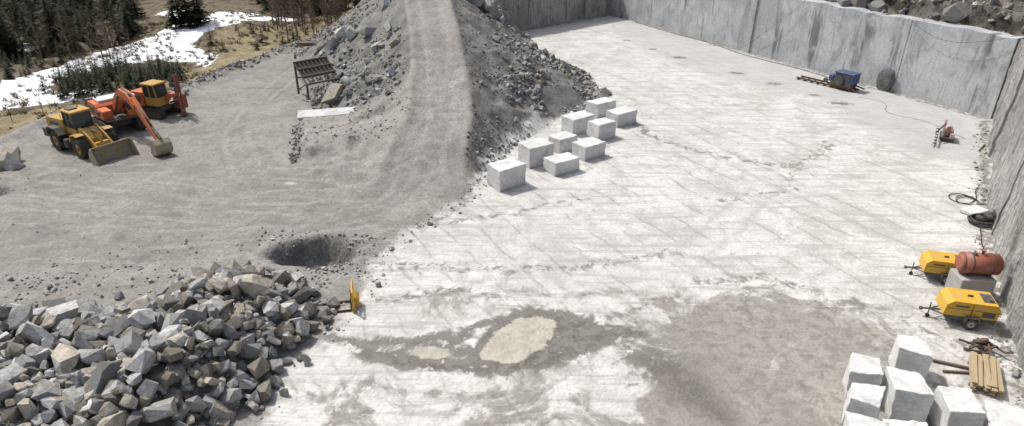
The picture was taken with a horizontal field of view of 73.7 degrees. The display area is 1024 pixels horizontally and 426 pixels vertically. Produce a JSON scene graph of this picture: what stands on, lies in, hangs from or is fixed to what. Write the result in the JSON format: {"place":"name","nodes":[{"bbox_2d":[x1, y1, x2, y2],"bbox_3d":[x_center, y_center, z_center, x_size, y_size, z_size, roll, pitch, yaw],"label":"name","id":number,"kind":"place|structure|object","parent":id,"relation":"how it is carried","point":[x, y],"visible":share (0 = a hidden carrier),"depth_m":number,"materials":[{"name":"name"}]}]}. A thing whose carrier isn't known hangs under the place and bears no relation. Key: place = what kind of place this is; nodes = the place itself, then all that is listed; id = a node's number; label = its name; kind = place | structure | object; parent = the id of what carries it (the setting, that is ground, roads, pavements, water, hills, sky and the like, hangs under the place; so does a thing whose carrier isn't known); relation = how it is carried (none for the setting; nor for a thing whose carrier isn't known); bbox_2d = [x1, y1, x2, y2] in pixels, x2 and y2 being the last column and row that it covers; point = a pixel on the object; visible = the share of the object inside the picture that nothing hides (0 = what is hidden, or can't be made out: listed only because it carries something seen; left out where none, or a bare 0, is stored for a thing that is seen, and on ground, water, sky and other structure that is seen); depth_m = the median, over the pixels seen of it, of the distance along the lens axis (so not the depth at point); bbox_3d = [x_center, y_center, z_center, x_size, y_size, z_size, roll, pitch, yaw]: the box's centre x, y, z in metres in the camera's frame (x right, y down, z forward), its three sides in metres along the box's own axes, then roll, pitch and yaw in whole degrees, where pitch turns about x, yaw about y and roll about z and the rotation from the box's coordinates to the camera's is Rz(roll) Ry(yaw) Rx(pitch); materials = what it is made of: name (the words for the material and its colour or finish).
{"place":"outdoors","nodes":[
{"label":"outdoors","id":0,"kind":"place"},
{"bbox_2d":[0,9,332,129],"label":"dry grass","id":1,"kind":"structure","parent":0,"point":[43,114],"depth_m":90.51,"materials":[{"name":"beige plant"}]},
{"bbox_2d":[0,0,1023,425],"bbox_3d":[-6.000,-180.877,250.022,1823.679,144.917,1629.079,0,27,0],"label":"ground","id":2,"kind":"structure","parent":0,"point":[716,234],"depth_m":43.86,"materials":[{"name":"grey stone"}]},
{"bbox_2d":[0,93,56,122],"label":"bare shrubs","id":3,"kind":"object","parent":2,"relation":"on","point":[36,105],"visible":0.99,"depth_m":65.53,"materials":[{"name":"brown plant"}]},
{"bbox_2d":[42,105,139,166],"bbox_3d":[-33.848,-6.545,54.191,9.205,3.560,3.180,16,31,30],"label":"wheel loader","id":4,"kind":"object","parent":2,"relation":"on","point":[79,131],"visible":1,"depth_m":53.73,"materials":[{"name":"yellow metal"}]},
{"bbox_2d":[83,87,172,155],"bbox_3d":[-31.769,-8.308,56.569,12.649,4.368,3.000,23,34,38],"label":"tracked excavator","id":5,"kind":"object","parent":2,"relation":"on","point":[120,106],"visible":0.85,"depth_m":57.49,"materials":[{"name":"metal"}]},
{"bbox_2d":[0,17,307,97],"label":"young spruce thicket","id":6,"kind":"object","parent":2,"relation":"on","point":[104,74],"visible":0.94,"depth_m":76.86,"materials":[{"name":"green plant"}]},
{"bbox_2d":[130,74,188,119],"bbox_3d":[-32.159,-10.831,62.161,5.020,3.917,2.625,10,28,20],"label":"tracked drill rig","id":7,"kind":"object","parent":2,"relation":"on","point":[153,97],"visible":0.84,"depth_m":61.62,"materials":[{"name":"metal"}]},
{"bbox_2d":[0,259,340,425],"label":"rock pile","id":8,"kind":"object","parent":2,"relation":"on","point":[120,349],"visible":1,"depth_m":28.90,"materials":[{"name":"stone"}]},
{"bbox_2d":[0,0,358,59],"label":"bare larch trees","id":9,"kind":"object","parent":2,"relation":"on","point":[335,8],"visible":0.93,"depth_m":92.66,"materials":[{"name":"brown plant"}]},
{"bbox_2d":[0,0,360,60],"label":"spruce forest","id":10,"kind":"object","parent":2,"relation":"on","point":[191,17],"visible":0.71,"depth_m":98.19,"materials":[{"name":"green plant"}]},
{"bbox_2d":[0,0,510,170],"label":"boulder group","id":11,"kind":"object","parent":2,"relation":"on","point":[10,157],"visible":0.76,"depth_m":67.30,"materials":[{"name":"stone"}]},
{"bbox_2d":[296,41,316,46],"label":"timber stack","id":12,"kind":"object","parent":2,"relation":"on","point":[304,43],"visible":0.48,"depth_m":84.27,"materials":[{"name":"brown wood"}]},
{"bbox_2d":[293,56,339,98],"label":"steel hopper screen","id":13,"kind":"object","parent":2,"relation":"on","point":[313,67],"visible":0.91,"depth_m":66.37,"materials":[{"name":"metal"}]},
{"bbox_2d":[297,107,355,119],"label":"flat stone slab","id":14,"kind":"structure","parent":2,"relation":"on","point":[302,114],"depth_m":59.77,"materials":[{"name":"stone"}]},
{"bbox_2d":[322,279,359,313],"bbox_3d":[-8.776,4.321,34.801,1.921,1.270,1.320,-5,27,-11],"label":"pallet fork attachment","id":15,"kind":"object","parent":2,"relation":"on","point":[353,300],"visible":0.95,"depth_m":34.74,"materials":[{"name":"metal"}]},
{"bbox_2d":[293,0,611,169],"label":"embankment rubble","id":16,"kind":"object","parent":2,"relation":"on","point":[539,55],"visible":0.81,"depth_m":66.71,"materials":[{"name":"stone"}]},
{"bbox_2d":[487,157,525,191],"bbox_3d":[-0.393,-2.778,48.554,2.401,1.677,1.690,-18,32,-32],"label":"marble block","id":17,"kind":"object","parent":2,"relation":"on","point":[506,174],"depth_m":48.00,"materials":[{"name":"white stone"}]},
{"bbox_2d":[0,27,1023,404],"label":"loose stones","id":18,"kind":"object","parent":2,"relation":"on","point":[294,139],"visible":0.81,"depth_m":41.67,"materials":[{"name":"stone"}]},
{"bbox_2d":[499,0,528,29],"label":"panel","id":19,"kind":"object","parent":2,"relation":"on","point":[517,12],"visible":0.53,"depth_m":95.52,"materials":[{"name":"stone"}]},
{"bbox_2d":[518,138,553,167],"bbox_3d":[1.796,-4.646,52.337,2.282,1.665,1.800,-17,31,-30],"label":"marble block","id":20,"kind":"object","parent":2,"relation":"on","point":[532,153],"depth_m":51.68,"materials":[{"name":"white stone"}]},
{"bbox_2d":[528,0,557,28],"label":"panel","id":21,"kind":"object","parent":2,"relation":"on","point":[542,13],"visible":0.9,"depth_m":98.26,"materials":[{"name":"stone"}]},
{"bbox_2d":[543,152,579,175],"bbox_3d":[3.700,-3.669,51.023,2.277,1.108,1.602,-16,31,-29],"label":"marble block","id":22,"kind":"object","parent":2,"relation":"on","point":[560,164],"depth_m":50.55,"materials":[{"name":"white stone"}]},
{"bbox_2d":[548,131,577,153],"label":"marble block","id":23,"kind":"object","parent":2,"relation":"on","point":[562,141],"depth_m":54.40,"materials":[{"name":"white stone"}]},
{"bbox_2d":[558,0,584,22],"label":"panel","id":24,"kind":"object","parent":2,"relation":"on","point":[570,10],"visible":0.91,"depth_m":101.93,"materials":[{"name":"stone"}]},
{"bbox_2d":[561,110,594,134],"bbox_3d":[5.679,-7.767,58.830,2.532,1.482,1.656,-17,31,-31],"label":"marble block","id":25,"kind":"object","parent":2,"relation":"on","point":[575,123],"depth_m":58.19,"materials":[{"name":"white stone"}]},
{"bbox_2d":[572,137,605,160],"bbox_3d":[6.025,-5.054,53.698,2.267,1.188,1.637,-19,32,-33],"label":"marble block","id":26,"kind":"object","parent":2,"relation":"on","point":[589,148],"depth_m":53.15,"materials":[{"name":"white stone"}]},
{"bbox_2d":[584,0,610,18],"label":"panel","id":27,"kind":"object","parent":2,"relation":"on","point":[594,8],"visible":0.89,"depth_m":105.08,"materials":[{"name":"stone"}]},
{"bbox_2d":[586,117,615,139],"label":"marble block","id":28,"kind":"object","parent":2,"relation":"on","point":[604,128],"depth_m":56.99,"materials":[{"name":"white stone"}]},
{"bbox_2d":[586,97,615,117],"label":"marble block","id":29,"kind":"object","parent":2,"relation":"on","point":[598,107],"depth_m":62.24,"materials":[{"name":"white stone"}]},
{"bbox_2d":[606,106,636,127],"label":"marble block","id":30,"kind":"object","parent":2,"relation":"on","point":[623,116],"depth_m":60.09,"materials":[{"name":"white stone"}]},
{"bbox_2d":[611,0,651,24],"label":"panel","id":31,"kind":"object","parent":2,"relation":"on","point":[639,11],"visible":0.82,"depth_m":102.39,"materials":[{"name":"stone"}]},
{"bbox_2d":[649,0,699,37],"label":"panel","id":32,"kind":"object","parent":2,"relation":"on","point":[678,16],"visible":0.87,"depth_m":94.71,"materials":[{"name":"stone"}]},
{"bbox_2d":[695,0,758,52],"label":"panel","id":33,"kind":"object","parent":2,"relation":"on","point":[728,23],"visible":0.9,"depth_m":86.70,"materials":[{"name":"stone"}]},
{"bbox_2d":[637,22,828,77],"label":"wall cable","id":34,"kind":"object","parent":2,"relation":"on","point":[737,52],"depth_m":84.09,"materials":[{"name":"black rubber"}]},
{"bbox_2d":[710,1,804,48],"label":"wall cable","id":35,"kind":"object","parent":2,"relation":"on","point":[762,33],"depth_m":82.40,"materials":[{"name":"black rubber"}]},
{"bbox_2d":[749,0,837,69],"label":"panel","id":36,"kind":"object","parent":2,"relation":"on","point":[793,37],"visible":0.91,"depth_m":78.95,"materials":[{"name":"stone"}]},
{"bbox_2d":[796,69,864,91],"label":"wire saw machine","id":37,"kind":"object","parent":2,"relation":"on","point":[843,79],"visible":1,"depth_m":69.78,"materials":[{"name":"metal"}]},
{"bbox_2d":[842,352,882,398],"bbox_3d":[14.883,6.994,29.018,1.264,1.668,1.351,7,27,19],"label":"marble block","id":38,"kind":"object","parent":2,"relation":"on","point":[862,369],"depth_m":28.51,"materials":[{"name":"white stone"}]},
{"bbox_2d":[843,411,888,425],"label":"marble block","id":39,"kind":"object","parent":2,"relation":"on","point":[853,419],"depth_m":25.79,"materials":[{"name":"white stone"}]},
{"bbox_2d":[814,3,919,91],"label":"panel","id":40,"kind":"object","parent":2,"relation":"on","point":[868,44],"visible":0.88,"depth_m":71.49,"materials":[{"name":"stone"}]},
{"bbox_2d":[876,68,894,90],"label":"wall boulder","id":41,"kind":"object","parent":2,"relation":"on","point":[885,80],"depth_m":69.33,"materials":[{"name":"stone"}]},
{"bbox_2d":[882,419,927,425],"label":"marble block","id":42,"kind":"object","parent":2,"relation":"on","point":[893,422],"depth_m":26.04,"materials":[{"name":"white stone"}]},
{"bbox_2d":[880,366,934,421],"bbox_3d":[16.135,7.494,28.029,1.476,1.615,1.870,6,25,13],"label":"marble block","id":43,"kind":"object","parent":2,"relation":"on","point":[908,396],"depth_m":27.40,"materials":[{"name":"white stone"}]},
{"bbox_2d":[858,96,960,136],"bbox_3d":[36.051,-8.900,62.561,1.637,0.024,12.474,-6,27,-11],"label":"wall cable","id":44,"kind":"object","parent":2,"relation":"on","point":[903,116],"depth_m":62.53,"materials":[{"name":"black rubber"}]},
{"bbox_2d":[826,0,1023,35],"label":"ledge boulders","id":45,"kind":"object","parent":2,"relation":"on","point":[957,11],"visible":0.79,"depth_m":64.82,"materials":[{"name":"stone"}]},
{"bbox_2d":[904,250,957,284],"bbox_3d":[23.261,2.893,37.426,3.045,1.429,1.619,8,28,15],"label":"portable air compressor","id":46,"kind":"object","parent":2,"relation":"on","point":[937,264],"visible":0.8,"depth_m":37.01,"materials":[{"name":"metal"}]},
{"bbox_2d":[933,359,968,373],"bbox_3d":[19.774,6.984,30.637,1.500,0.120,0.767,11,28,20],"label":"loose timber","id":47,"kind":"object","parent":2,"relation":"on","point":[953,365],"visible":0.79,"depth_m":30.74,"materials":[{"name":"brown wood"}]},
{"bbox_2d":[928,386,985,425],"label":"marble block","id":48,"kind":"object","parent":2,"relation":"on","point":[954,406],"depth_m":26.60,"materials":[{"name":"white stone"}]},
{"bbox_2d":[893,18,1023,118],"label":"panel","id":49,"kind":"object","parent":2,"relation":"on","point":[970,76],"visible":0.94,"depth_m":63.73,"materials":[{"name":"stone"}]},
{"bbox_2d":[911,20,1003,42],"bbox_3d":[40.753,-16.502,63.025,0.240,1.337,9.305,-14,30,-25],"label":"wall cable","id":50,"kind":"object","parent":49,"relation":"attached to","point":[951,41],"depth_m":62.91,"materials":[{"name":"black rubber"}]},
{"bbox_2d":[932,120,984,150],"bbox_3d":[36.821,-6.416,55.978,3.746,1.530,4.204,16,30,28],"label":"rock drilling machine","id":51,"kind":"object","parent":2,"relation":"on","point":[947,133],"visible":1,"depth_m":56.48,"materials":[{"name":"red metal"}]},
{"bbox_2d":[919,287,1001,330],"bbox_3d":[22.078,4.624,33.816,3.310,1.553,1.760,7,27,13],"label":"portable air compressor","id":52,"kind":"object","parent":2,"relation":"on","point":[972,309],"visible":1,"depth_m":33.21,"materials":[{"name":"metal"}]},
{"bbox_2d":[948,185,979,203],"bbox_3d":[31.814,-1.276,47.202,4.117,0.106,1.520,-13,29,-24],"label":"air hose","id":53,"kind":"object","parent":2,"relation":"on","point":[964,194],"visible":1,"depth_m":47.01,"materials":[{"name":"black rubber"}]},
{"bbox_2d":[955,195,979,204],"bbox_3d":[30.850,-0.862,46.295,1.466,0.170,1.516,0,27,0],"label":"hose coil","id":54,"kind":"object","parent":2,"relation":"on","point":[967,197],"visible":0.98,"depth_m":46.58,"materials":[{"name":"black rubber"}]},
{"bbox_2d":[959,205,987,214],"bbox_3d":[30.300,-0.137,44.739,1.500,0.260,1.000,-11,28,-20],"label":"slab","id":55,"kind":"object","parent":2,"relation":"on","point":[970,210],"depth_m":44.63,"materials":[{"name":"stone"}]},
{"bbox_2d":[944,249,1004,294],"bbox_3d":[24.262,3.115,35.639,2.109,2.620,1.410,4,27,7],"label":"steel air tank","id":56,"kind":"object","parent":2,"relation":"on","point":[975,271],"visible":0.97,"depth_m":35.24,"materials":[{"name":"metal"}]},
{"bbox_2d":[967,213,994,228],"bbox_3d":[29.860,0.489,43.343,1.688,0.446,1.654,0,27,0],"label":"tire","id":57,"kind":"object","parent":2,"relation":"on","point":[970,218],"visible":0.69,"depth_m":42.94,"materials":[{"name":"black rubber"}]},
{"bbox_2d":[958,337,1006,355],"bbox_3d":[21.790,6.196,31.641,1.429,0.638,1.442,-8,28,-15],"label":"scrap steel heap","id":58,"kind":"object","parent":2,"relation":"on","point":[986,344],"visible":0.97,"depth_m":31.64,"materials":[{"name":"brown metal"}]},
{"bbox_2d":[975,209,996,222],"bbox_3d":[30.455,0.214,43.233,1.023,0.956,1.810,-20,33,-35],"label":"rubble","id":59,"kind":"object","parent":2,"relation":"on","point":[987,217],"visible":0.59,"depth_m":43.23,"materials":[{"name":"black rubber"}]},
{"bbox_2d":[968,351,1004,395],"bbox_3d":[20.854,7.083,30.060,1.215,0.497,2.687,14,30,27],"label":"timber plank stack","id":60,"kind":"object","parent":2,"relation":"on","point":[984,373],"visible":1,"depth_m":29.77,"materials":[{"name":"beige wood"}]},
{"bbox_2d":[982,400,1023,425],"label":"marble block","id":61,"kind":"object","parent":2,"relation":"on","point":[998,414],"depth_m":26.31,"materials":[{"name":"white stone"}]},
{"bbox_2d":[986,106,1023,234],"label":"panel","id":62,"kind":"object","parent":2,"relation":"on","point":[999,193],"visible":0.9,"depth_m":42.51,"materials":[{"name":"stone"}]},
{"bbox_2d":[987,52,1023,156],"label":"panel","id":63,"kind":"object","parent":2,"relation":"on","point":[1007,104],"visible":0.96,"depth_m":52.94,"materials":[{"name":"stone"}]},
{"bbox_2d":[989,95,1023,187],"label":"panel","id":64,"kind":"object","parent":2,"relation":"on","point":[1006,143],"visible":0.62,"depth_m":47.78,"materials":[{"name":"stone"}]},
{"bbox_2d":[990,78,1023,171],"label":"panel","id":65,"kind":"object","parent":2,"relation":"on","point":[999,142],"visible":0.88,"depth_m":50.57,"materials":[{"name":"stone"}]},
{"bbox_2d":[992,165,1023,254],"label":"panel","id":66,"kind":"object","parent":2,"relation":"on","point":[1006,222],"visible":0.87,"depth_m":39.28,"materials":[{"name":"stone"}]},
{"bbox_2d":[992,39,1023,125],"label":"panel","id":67,"kind":"object","parent":2,"relation":"on","point":[1016,57],"visible":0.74,"depth_m":57.95,"materials":[{"name":"stone"}]},
{"bbox_2d":[996,201,1023,298],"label":"panel","id":68,"kind":"object","parent":2,"relation":"on","point":[1012,252],"visible":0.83,"depth_m":36.04,"materials":[{"name":"stone"}]},
{"bbox_2d":[1002,252,1023,329],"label":"panel","id":69,"kind":"object","parent":2,"relation":"on","point":[1012,298],"visible":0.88,"depth_m":34.02,"materials":[{"name":"stone"}]},
{"bbox_2d":[1007,300,1023,369],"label":"panel","id":70,"kind":"object","parent":2,"relation":"on","point":[1015,332],"visible":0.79,"depth_m":32.06,"materials":[{"name":"stone"}]},
{"bbox_2d":[841,382,885,424],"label":"marble block","id":71,"kind":"object","parent":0,"point":[864,399],"depth_m":27.00,"materials":[{"name":"white stone"}]},
{"bbox_2d":[888,334,932,379],"bbox_3d":[17.573,6.408,30.124,1.357,1.694,1.456,8,29,20],"label":"marble block","id":72,"kind":"object","parent":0,"point":[911,353],"depth_m":29.63,"materials":[{"name":"white stone"}]}
]}

